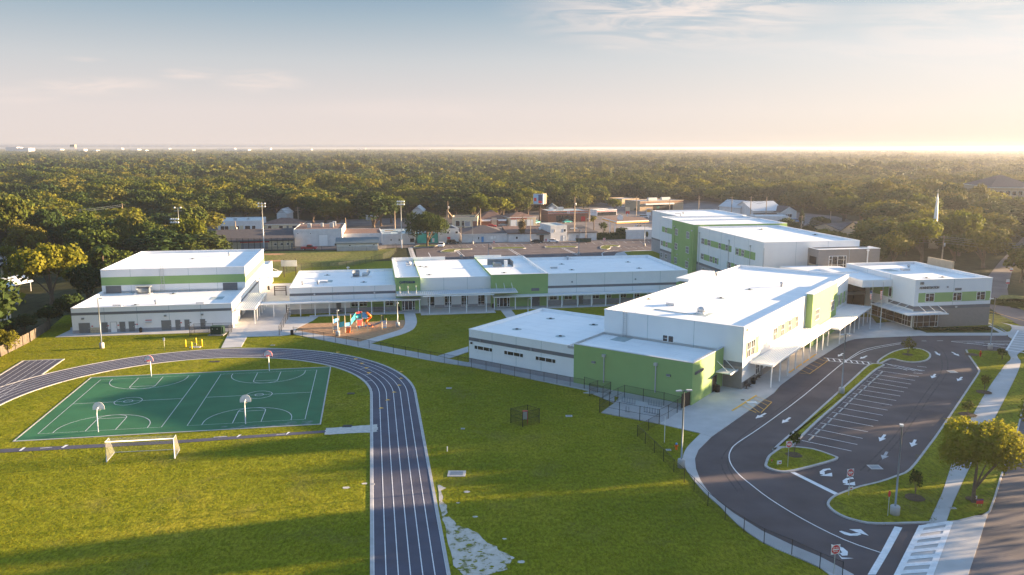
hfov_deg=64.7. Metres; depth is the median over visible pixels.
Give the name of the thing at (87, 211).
oak tree
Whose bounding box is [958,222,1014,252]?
oak tree
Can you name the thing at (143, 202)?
oak tree
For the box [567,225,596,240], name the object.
grey range
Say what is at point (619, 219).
filling station canopy
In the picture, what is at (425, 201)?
oak tree
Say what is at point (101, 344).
lamp post
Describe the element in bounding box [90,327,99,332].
pallet stack
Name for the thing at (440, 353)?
chain link fence
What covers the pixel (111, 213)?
oak tree
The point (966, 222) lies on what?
broad tree
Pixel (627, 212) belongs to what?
price sign
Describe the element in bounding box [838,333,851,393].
lamp post
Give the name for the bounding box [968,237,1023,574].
street
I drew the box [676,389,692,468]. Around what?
lamp post
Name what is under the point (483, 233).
hip roofed grey range
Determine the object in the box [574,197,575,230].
utility pole
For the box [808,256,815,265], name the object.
recess window
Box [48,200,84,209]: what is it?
oak tree
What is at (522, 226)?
cabbage palm
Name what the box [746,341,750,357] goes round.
window
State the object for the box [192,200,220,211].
oak tree
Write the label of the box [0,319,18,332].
dark tree
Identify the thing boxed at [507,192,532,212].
oak tree
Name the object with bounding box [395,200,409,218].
oak tree
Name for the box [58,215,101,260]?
oak tree
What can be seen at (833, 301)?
window
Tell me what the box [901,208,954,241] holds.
oak tree
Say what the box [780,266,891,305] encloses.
entrance link
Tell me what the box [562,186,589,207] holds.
oak tree
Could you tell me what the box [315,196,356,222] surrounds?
oak tree
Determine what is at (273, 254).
bare soil
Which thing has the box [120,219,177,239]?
oak tree
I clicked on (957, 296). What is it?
window
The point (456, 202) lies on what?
oak tree
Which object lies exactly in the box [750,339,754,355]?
window
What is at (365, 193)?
oak tree
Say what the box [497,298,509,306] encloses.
double door
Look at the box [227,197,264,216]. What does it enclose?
oak tree
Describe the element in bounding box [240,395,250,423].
basketball hoop
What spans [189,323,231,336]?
chain link fence
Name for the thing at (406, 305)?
double door
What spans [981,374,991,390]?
young tree
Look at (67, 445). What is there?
runway marks
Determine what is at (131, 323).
door
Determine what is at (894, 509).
lamp post
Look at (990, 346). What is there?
lamp post
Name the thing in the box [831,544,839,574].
do not enter sign
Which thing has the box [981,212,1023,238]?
oak tree
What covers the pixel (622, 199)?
tan annex
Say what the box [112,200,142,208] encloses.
oak tree
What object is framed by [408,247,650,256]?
car park pavement
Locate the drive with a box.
[695,336,1010,574]
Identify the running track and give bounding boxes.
[0,348,446,574]
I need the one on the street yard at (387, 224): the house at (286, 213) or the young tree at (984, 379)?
the house at (286, 213)
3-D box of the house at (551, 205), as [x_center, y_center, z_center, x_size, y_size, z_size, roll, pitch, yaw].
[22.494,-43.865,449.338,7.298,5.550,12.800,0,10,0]
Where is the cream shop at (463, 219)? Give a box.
[452,215,478,227]
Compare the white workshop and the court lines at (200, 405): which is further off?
the white workshop
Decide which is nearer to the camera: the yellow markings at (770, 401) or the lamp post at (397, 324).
the yellow markings at (770, 401)
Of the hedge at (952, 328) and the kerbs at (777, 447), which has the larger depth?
the hedge at (952, 328)
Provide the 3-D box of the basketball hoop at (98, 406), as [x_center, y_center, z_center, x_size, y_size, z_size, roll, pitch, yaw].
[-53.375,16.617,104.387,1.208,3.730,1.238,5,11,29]
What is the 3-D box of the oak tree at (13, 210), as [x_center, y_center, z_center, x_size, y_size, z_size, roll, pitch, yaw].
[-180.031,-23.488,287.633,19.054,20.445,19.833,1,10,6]
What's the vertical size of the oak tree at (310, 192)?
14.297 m
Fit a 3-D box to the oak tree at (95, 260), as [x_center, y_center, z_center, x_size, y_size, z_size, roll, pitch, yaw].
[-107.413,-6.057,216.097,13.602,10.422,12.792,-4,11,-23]
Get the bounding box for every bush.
[0,329,20,349]
[816,228,830,233]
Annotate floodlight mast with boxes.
[170,218,178,234]
[257,203,265,250]
[397,201,404,247]
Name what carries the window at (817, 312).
in the classroom building at (701, 334)
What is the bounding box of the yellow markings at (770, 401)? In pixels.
[731,354,828,412]
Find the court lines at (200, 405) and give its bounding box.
[39,370,316,433]
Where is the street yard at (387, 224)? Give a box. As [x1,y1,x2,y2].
[207,200,853,249]
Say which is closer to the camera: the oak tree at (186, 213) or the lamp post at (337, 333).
the lamp post at (337, 333)
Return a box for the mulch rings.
[785,353,991,500]
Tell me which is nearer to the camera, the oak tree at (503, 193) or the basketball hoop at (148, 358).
the basketball hoop at (148, 358)
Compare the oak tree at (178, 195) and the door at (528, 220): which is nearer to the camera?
the door at (528, 220)
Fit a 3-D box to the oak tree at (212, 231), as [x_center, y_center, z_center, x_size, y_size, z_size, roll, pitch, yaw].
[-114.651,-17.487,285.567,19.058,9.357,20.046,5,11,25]
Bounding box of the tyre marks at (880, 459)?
[720,341,948,490]
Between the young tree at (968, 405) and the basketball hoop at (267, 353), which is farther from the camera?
the basketball hoop at (267, 353)
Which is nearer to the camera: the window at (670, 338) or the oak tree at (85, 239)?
the window at (670, 338)
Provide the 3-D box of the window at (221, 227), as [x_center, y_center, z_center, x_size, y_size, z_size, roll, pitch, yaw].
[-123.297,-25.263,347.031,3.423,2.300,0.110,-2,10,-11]
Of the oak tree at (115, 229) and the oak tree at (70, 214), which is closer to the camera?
the oak tree at (115, 229)
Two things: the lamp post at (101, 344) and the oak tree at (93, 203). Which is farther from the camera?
the oak tree at (93, 203)
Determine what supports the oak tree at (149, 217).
on the ground at (36, 297)
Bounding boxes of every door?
[78,323,90,332]
[101,322,107,332]
[110,322,117,331]
[119,322,125,331]
[128,321,134,331]
[161,320,171,329]
[175,320,180,329]
[184,319,189,329]
[200,319,205,328]
[319,235,327,245]
[336,303,340,312]
[402,300,414,310]
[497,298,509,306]
[510,220,516,225]
[527,219,532,225]
[532,297,539,305]
[579,295,582,303]
[712,374,716,391]
[760,365,762,375]
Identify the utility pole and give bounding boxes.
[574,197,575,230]
[941,235,945,258]
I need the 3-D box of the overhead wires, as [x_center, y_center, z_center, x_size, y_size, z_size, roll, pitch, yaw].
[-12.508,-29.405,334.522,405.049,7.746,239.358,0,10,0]
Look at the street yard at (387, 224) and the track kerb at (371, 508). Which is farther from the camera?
the street yard at (387, 224)
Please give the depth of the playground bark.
162.45 m
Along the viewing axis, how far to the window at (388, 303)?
180.79 m
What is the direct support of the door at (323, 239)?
in the white warehouse
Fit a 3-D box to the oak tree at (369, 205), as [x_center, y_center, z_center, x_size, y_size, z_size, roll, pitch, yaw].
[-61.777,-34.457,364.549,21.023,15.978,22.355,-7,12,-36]
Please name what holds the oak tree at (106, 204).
on the ground at (36, 297)
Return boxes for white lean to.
[750,214,788,220]
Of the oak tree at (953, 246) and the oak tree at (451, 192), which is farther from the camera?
the oak tree at (451, 192)
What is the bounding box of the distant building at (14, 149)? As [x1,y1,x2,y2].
[5,147,22,151]
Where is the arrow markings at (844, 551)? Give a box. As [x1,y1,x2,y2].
[756,352,962,558]
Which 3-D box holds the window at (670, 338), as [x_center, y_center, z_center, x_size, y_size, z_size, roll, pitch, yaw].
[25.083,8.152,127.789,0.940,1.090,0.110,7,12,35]
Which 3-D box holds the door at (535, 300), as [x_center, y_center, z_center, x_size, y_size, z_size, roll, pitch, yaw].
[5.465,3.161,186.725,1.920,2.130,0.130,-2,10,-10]
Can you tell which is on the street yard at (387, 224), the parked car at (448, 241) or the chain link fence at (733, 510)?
the parked car at (448, 241)
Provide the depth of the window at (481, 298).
185.60 m
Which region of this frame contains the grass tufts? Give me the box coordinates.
[456,525,504,571]
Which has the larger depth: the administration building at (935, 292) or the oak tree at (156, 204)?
the oak tree at (156, 204)
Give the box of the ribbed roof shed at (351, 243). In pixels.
[335,237,378,250]
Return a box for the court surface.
[15,367,329,440]
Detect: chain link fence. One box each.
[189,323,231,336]
[220,238,294,250]
[274,245,396,270]
[278,244,388,250]
[293,327,579,378]
[510,405,539,426]
[584,377,610,395]
[599,385,681,420]
[637,413,659,436]
[641,428,843,574]
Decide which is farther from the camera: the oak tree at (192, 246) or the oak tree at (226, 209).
the oak tree at (226, 209)
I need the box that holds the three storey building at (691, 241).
[651,210,879,273]
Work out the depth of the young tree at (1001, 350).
138.70 m
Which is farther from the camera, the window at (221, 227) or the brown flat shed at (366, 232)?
the window at (221, 227)
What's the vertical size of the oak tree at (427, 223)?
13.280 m
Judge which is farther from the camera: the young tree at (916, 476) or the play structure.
the play structure
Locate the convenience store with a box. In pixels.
[541,207,587,221]
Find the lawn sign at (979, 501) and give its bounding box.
[976,499,983,505]
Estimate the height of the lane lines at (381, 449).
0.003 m
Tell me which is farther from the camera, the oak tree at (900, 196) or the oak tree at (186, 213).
the oak tree at (900, 196)
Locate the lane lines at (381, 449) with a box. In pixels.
[0,348,446,574]
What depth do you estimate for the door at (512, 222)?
376.07 m
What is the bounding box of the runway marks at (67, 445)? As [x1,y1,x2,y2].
[19,432,289,450]
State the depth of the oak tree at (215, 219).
310.39 m
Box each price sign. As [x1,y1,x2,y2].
[625,207,629,216]
[646,208,650,217]
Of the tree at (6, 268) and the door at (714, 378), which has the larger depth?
the tree at (6, 268)
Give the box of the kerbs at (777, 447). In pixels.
[764,348,1023,524]
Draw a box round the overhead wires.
[76,196,1016,247]
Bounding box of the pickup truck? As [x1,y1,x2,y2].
[301,244,317,249]
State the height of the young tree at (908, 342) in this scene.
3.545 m
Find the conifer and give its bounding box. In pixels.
[798,209,804,225]
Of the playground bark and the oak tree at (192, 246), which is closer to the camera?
the playground bark
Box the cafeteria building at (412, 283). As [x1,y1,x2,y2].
[256,255,687,316]
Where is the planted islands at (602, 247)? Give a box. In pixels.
[415,244,619,251]
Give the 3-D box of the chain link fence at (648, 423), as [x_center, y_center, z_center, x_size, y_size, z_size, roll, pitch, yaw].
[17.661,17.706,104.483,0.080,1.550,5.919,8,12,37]
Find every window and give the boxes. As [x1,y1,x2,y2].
[220,226,228,229]
[351,302,357,306]
[359,302,366,306]
[386,301,393,305]
[428,295,434,306]
[444,295,451,306]
[461,294,467,305]
[474,345,492,351]
[478,295,484,305]
[504,350,523,357]
[535,356,555,363]
[662,335,667,341]
[668,335,673,342]
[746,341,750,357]
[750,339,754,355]
[755,365,759,374]
[773,327,776,340]
[780,323,784,336]
[788,319,791,331]
[795,315,798,327]
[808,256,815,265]
[815,308,819,320]
[828,256,846,267]
[830,299,834,311]
[888,287,891,296]
[925,293,934,301]
[952,292,961,300]
[976,291,985,299]
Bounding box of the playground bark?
[297,320,404,341]
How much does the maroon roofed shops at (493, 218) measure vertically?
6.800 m
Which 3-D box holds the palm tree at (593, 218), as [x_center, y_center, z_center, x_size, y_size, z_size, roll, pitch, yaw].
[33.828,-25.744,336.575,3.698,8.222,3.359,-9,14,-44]
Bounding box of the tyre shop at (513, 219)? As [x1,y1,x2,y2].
[501,212,535,225]
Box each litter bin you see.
[715,384,719,391]
[751,377,755,383]
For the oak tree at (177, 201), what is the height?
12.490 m
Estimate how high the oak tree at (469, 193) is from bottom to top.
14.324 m
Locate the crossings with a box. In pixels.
[894,330,1023,574]
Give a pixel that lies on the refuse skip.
(579, 239)
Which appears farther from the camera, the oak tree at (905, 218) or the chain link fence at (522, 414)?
the oak tree at (905, 218)
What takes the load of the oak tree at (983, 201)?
on the ground at (36, 297)
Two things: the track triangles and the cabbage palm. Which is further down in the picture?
the track triangles
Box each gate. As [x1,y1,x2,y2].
[274,286,286,295]
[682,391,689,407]
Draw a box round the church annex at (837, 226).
[815,222,849,231]
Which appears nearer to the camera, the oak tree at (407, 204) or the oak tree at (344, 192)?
the oak tree at (407, 204)
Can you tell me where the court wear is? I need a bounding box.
[222,421,312,427]
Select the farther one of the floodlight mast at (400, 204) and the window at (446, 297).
the floodlight mast at (400, 204)
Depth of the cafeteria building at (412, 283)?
187.34 m
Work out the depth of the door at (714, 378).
120.83 m
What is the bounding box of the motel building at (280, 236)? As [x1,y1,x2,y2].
[216,228,293,249]
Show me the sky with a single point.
(110, 74)
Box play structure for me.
[332,311,386,332]
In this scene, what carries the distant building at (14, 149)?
on the ground at (36, 297)
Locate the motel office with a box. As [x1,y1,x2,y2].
[218,217,265,229]
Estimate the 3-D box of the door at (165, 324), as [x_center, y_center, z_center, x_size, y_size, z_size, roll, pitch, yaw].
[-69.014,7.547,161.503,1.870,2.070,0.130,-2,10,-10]
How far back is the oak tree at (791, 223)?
328.93 m
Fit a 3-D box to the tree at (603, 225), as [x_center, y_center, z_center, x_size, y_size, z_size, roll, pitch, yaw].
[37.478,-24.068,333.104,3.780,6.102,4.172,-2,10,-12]
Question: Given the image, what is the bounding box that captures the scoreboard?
[281,258,296,276]
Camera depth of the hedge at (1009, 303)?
186.38 m
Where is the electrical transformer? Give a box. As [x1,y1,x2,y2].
[208,325,226,335]
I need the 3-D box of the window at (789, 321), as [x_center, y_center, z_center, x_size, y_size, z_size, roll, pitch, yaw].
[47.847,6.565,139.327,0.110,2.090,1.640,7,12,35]
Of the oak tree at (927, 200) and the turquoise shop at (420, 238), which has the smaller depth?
the turquoise shop at (420, 238)
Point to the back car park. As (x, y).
(541, 250)
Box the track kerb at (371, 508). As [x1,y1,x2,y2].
[0,348,450,574]
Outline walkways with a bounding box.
[56,283,1023,574]
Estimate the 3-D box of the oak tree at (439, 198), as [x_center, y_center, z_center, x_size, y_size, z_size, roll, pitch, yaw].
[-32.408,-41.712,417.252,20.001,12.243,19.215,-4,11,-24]
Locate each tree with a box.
[0,195,34,234]
[0,245,17,260]
[0,274,25,322]
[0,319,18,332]
[1,254,21,275]
[2,221,47,249]
[8,242,87,303]
[8,313,38,332]
[20,206,103,245]
[26,209,65,244]
[27,197,60,208]
[33,304,63,324]
[34,205,58,211]
[45,197,70,203]
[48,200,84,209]
[52,293,83,318]
[57,211,105,236]
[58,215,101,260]
[61,226,125,260]
[62,191,94,204]
[66,262,100,299]
[76,207,106,213]
[80,198,108,206]
[82,210,94,216]
[83,246,133,270]
[90,219,114,229]
[91,244,112,263]
[94,200,120,209]
[97,225,134,241]
[98,207,145,219]
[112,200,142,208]
[113,213,152,230]
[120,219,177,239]
[120,227,196,253]
[123,196,153,209]
[134,191,159,209]
[134,216,162,224]
[140,215,170,224]
[142,208,162,215]
[146,213,171,218]
[147,198,174,209]
[152,190,170,198]
[161,202,203,213]
[162,198,181,203]
[165,217,206,234]
[166,225,216,235]
[168,193,194,199]
[170,211,225,229]
[172,206,209,220]
[174,241,213,249]
[175,232,232,249]
[179,200,207,211]
[181,193,223,204]
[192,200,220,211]
[207,193,236,201]
[209,203,235,215]
[216,192,243,216]
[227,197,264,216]
[249,198,270,215]
[262,188,284,216]
[280,191,316,217]
[294,195,319,223]
[295,189,323,196]
[303,194,346,223]
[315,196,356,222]
[337,189,359,197]
[339,194,356,215]
[351,193,398,227]
[355,190,383,200]
[374,193,398,225]
[385,194,405,222]
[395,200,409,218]
[402,211,449,245]
[403,196,420,214]
[415,195,431,207]
[430,188,464,215]
[432,194,464,218]
[433,197,476,214]
[460,190,489,214]
[465,193,491,214]
[477,187,498,195]
[479,196,514,214]
[490,190,512,214]
[504,188,518,213]
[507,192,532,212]
[514,186,542,212]
[516,188,547,213]
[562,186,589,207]
[590,216,596,229]
[599,222,607,232]
[606,198,621,208]
[778,217,802,228]
[789,431,800,453]
[801,223,817,231]
[810,216,830,224]
[823,194,864,220]
[827,230,846,236]
[832,190,858,218]
[837,199,871,220]
[845,226,898,260]
[850,215,902,232]
[859,238,890,258]
[860,202,906,220]
[861,200,886,212]
[870,199,913,219]
[872,229,915,261]
[875,187,898,197]
[876,203,918,218]
[882,191,924,202]
[884,188,923,196]
[891,213,932,223]
[897,217,950,261]
[900,193,943,207]
[900,336,915,354]
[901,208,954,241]
[903,206,947,215]
[907,200,924,206]
[909,203,949,214]
[909,469,922,497]
[931,233,967,260]
[935,190,966,198]
[937,208,985,255]
[937,415,1023,502]
[941,195,968,211]
[950,206,997,216]
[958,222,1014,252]
[961,399,974,412]
[963,229,1015,267]
[968,198,1002,204]
[970,200,1007,208]
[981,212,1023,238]
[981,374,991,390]
[983,206,1023,225]
[997,348,1007,358]
[1002,205,1023,212]
[1002,249,1023,282]
[1003,199,1023,208]
[1008,243,1023,250]
[1017,398,1023,420]
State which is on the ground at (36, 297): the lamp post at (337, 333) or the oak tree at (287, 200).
the oak tree at (287, 200)
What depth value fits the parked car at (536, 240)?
309.38 m
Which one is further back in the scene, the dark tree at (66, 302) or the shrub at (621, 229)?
the shrub at (621, 229)
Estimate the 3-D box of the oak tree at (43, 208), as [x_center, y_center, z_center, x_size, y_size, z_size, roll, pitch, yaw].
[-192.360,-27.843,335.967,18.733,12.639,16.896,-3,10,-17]
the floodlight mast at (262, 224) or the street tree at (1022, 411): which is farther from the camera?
the floodlight mast at (262, 224)
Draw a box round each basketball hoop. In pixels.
[93,402,104,431]
[144,355,152,375]
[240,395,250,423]
[263,350,271,370]
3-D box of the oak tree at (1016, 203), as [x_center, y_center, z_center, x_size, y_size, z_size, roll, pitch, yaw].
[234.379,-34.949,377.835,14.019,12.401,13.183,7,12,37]
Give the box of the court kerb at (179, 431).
[12,367,330,441]
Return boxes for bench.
[746,401,756,403]
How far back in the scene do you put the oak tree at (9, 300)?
139.64 m
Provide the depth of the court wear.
106.33 m
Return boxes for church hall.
[839,220,885,233]
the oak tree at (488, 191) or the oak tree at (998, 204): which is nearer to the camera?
the oak tree at (998, 204)
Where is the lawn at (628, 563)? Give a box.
[0,261,1023,574]
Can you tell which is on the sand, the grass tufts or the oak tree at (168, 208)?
the grass tufts
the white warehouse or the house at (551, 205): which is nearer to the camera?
the white warehouse
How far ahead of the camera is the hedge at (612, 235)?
323.00 m
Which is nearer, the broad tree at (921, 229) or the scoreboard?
the scoreboard
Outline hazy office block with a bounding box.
[963,175,1023,198]
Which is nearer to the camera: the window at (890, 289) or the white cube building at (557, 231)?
the window at (890, 289)
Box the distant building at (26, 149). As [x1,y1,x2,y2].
[17,148,34,151]
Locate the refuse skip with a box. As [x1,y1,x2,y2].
[576,238,583,241]
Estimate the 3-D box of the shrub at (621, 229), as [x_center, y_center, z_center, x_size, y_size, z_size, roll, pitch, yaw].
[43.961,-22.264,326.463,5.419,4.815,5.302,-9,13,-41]
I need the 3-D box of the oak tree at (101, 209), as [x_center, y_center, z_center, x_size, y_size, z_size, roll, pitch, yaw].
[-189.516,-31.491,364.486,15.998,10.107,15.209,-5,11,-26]
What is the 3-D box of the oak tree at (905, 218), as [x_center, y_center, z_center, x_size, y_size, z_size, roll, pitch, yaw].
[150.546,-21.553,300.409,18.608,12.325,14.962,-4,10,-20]
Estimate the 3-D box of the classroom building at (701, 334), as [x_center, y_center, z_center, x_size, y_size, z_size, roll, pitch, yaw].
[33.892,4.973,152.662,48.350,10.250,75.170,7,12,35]
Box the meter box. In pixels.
[523,410,527,423]
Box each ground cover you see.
[447,471,465,476]
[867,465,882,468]
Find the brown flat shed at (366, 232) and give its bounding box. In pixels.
[343,228,381,242]
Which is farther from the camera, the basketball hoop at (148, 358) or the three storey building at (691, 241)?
the three storey building at (691, 241)
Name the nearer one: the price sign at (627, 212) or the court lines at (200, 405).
the court lines at (200, 405)
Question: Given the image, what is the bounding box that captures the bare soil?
[264,253,280,260]
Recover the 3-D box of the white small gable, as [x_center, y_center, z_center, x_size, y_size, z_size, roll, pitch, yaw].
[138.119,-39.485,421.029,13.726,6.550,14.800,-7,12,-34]
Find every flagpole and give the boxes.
[868,282,873,329]
[878,282,883,329]
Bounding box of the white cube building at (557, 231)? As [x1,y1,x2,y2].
[540,222,566,240]
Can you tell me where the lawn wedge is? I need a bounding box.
[625,251,659,258]
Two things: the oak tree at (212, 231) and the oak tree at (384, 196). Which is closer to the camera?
the oak tree at (212, 231)
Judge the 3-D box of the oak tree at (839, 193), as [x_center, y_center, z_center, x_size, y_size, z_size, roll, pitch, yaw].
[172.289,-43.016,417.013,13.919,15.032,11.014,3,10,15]
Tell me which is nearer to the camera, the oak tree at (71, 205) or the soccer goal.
the soccer goal
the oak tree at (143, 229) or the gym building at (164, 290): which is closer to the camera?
the gym building at (164, 290)
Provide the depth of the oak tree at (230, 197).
409.96 m
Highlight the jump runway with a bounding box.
[0,430,325,452]
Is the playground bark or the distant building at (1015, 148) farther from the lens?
the distant building at (1015, 148)
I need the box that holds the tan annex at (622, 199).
[608,197,638,205]
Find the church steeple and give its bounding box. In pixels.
[928,189,938,248]
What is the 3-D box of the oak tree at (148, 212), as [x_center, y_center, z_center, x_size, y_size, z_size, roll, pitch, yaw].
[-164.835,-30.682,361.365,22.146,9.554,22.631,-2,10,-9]
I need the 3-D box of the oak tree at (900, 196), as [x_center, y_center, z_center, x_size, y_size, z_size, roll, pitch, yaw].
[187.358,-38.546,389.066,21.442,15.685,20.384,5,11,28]
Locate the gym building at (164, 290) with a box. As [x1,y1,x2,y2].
[70,249,281,333]
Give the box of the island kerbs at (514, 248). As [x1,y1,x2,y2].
[414,244,618,251]
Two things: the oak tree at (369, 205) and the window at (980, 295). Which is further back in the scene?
the oak tree at (369, 205)
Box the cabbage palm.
[518,217,525,232]
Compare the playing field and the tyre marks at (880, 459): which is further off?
the playing field
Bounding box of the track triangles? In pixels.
[336,352,402,408]
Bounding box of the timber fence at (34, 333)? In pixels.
[0,319,50,356]
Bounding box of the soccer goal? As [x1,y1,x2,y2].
[105,435,179,461]
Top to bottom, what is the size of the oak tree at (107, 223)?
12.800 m
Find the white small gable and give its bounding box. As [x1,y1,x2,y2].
[773,205,796,218]
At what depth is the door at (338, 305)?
179.01 m
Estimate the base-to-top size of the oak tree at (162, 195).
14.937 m
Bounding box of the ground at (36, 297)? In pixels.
[0,195,1023,340]
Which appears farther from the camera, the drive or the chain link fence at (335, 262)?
the chain link fence at (335, 262)
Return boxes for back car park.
[415,240,650,259]
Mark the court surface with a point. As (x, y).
(292, 400)
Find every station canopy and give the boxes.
[590,208,616,215]
[602,215,648,232]
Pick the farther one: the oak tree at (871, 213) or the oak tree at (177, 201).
the oak tree at (177, 201)
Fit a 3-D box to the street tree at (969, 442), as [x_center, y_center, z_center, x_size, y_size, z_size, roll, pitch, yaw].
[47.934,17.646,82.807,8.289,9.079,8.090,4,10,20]
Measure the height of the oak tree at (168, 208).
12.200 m
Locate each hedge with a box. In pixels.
[597,232,625,239]
[913,326,991,330]
[990,297,1023,307]
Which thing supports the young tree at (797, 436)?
on the mulch rings
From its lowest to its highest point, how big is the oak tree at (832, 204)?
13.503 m
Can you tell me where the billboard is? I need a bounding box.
[531,193,546,222]
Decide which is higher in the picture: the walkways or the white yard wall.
the white yard wall
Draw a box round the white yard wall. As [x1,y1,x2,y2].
[619,227,651,238]
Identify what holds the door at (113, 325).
in the gym building at (164, 290)
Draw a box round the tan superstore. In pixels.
[625,197,683,210]
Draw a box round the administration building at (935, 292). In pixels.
[846,257,992,327]
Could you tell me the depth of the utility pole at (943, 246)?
246.74 m
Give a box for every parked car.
[446,239,459,243]
[531,239,542,242]
[547,239,558,242]
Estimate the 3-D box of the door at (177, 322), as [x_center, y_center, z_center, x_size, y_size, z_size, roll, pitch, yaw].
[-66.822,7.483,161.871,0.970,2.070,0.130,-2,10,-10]
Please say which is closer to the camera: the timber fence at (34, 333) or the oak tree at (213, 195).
the timber fence at (34, 333)
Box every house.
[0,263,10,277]
[276,207,292,218]
[413,205,425,216]
[546,203,556,208]
[719,199,743,213]
[737,201,777,216]
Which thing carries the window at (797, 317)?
in the classroom building at (701, 334)
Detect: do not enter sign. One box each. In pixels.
[786,441,791,466]
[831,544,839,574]
[847,469,853,494]
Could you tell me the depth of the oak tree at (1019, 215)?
318.84 m
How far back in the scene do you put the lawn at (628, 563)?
87.52 m
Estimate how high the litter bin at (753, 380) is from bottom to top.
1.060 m
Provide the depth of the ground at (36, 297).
265.01 m
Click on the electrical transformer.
(217, 330)
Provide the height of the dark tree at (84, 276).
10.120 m
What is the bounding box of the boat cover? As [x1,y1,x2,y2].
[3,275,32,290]
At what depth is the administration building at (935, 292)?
165.45 m
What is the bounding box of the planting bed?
[920,326,997,331]
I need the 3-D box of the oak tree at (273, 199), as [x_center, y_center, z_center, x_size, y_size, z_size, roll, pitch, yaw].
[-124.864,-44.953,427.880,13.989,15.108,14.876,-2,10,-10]
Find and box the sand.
[324,424,524,574]
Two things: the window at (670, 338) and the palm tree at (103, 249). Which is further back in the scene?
the palm tree at (103, 249)
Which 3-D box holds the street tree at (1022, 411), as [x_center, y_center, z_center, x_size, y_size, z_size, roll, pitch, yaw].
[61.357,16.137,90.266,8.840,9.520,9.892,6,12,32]
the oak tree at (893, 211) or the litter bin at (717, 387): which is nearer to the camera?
the litter bin at (717, 387)
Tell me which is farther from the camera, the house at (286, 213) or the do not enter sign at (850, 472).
the house at (286, 213)
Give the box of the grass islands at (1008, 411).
[767,295,1023,521]
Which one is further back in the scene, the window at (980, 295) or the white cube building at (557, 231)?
the white cube building at (557, 231)
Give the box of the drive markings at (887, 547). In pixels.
[729,342,1006,574]
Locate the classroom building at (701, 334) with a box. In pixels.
[469,265,870,404]
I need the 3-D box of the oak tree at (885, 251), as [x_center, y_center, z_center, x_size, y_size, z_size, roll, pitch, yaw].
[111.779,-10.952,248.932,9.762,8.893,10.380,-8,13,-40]
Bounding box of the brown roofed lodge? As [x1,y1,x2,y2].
[263,218,306,228]
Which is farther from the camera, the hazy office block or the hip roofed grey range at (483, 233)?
the hazy office block
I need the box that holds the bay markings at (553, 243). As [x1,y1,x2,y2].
[429,241,649,256]
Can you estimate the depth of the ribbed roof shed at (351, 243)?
287.09 m
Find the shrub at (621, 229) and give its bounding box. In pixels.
[616,227,627,233]
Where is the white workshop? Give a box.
[379,229,414,244]
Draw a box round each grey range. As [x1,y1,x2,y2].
[459,225,507,242]
[502,226,549,241]
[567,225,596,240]
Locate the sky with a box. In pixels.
[0,0,1023,148]
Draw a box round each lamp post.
[97,298,104,348]
[336,310,339,335]
[396,302,399,326]
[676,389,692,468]
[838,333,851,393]
[890,423,903,515]
[987,298,995,349]
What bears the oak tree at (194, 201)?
on the ground at (36, 297)
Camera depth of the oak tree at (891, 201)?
349.20 m
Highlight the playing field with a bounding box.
[264,248,395,273]
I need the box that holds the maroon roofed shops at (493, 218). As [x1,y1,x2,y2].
[479,210,506,225]
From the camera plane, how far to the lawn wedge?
279.05 m
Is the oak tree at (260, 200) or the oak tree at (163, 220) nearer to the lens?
the oak tree at (163, 220)
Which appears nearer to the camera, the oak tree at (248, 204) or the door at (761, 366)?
the door at (761, 366)
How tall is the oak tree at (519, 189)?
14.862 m
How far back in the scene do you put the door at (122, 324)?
160.15 m
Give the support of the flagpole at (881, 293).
on the walkways
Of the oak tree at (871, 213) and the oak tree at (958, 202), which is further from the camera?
the oak tree at (958, 202)
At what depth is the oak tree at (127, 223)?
254.29 m
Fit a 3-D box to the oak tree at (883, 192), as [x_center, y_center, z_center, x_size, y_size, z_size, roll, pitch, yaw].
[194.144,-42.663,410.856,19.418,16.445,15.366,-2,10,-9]
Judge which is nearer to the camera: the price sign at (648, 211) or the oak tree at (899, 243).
the oak tree at (899, 243)
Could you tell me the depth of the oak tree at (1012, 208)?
328.96 m
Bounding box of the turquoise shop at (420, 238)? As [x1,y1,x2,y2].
[415,230,437,242]
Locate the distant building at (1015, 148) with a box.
[1007,148,1023,149]
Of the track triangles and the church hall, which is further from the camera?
the church hall
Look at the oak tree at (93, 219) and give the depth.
268.75 m
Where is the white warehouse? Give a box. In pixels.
[293,221,344,245]

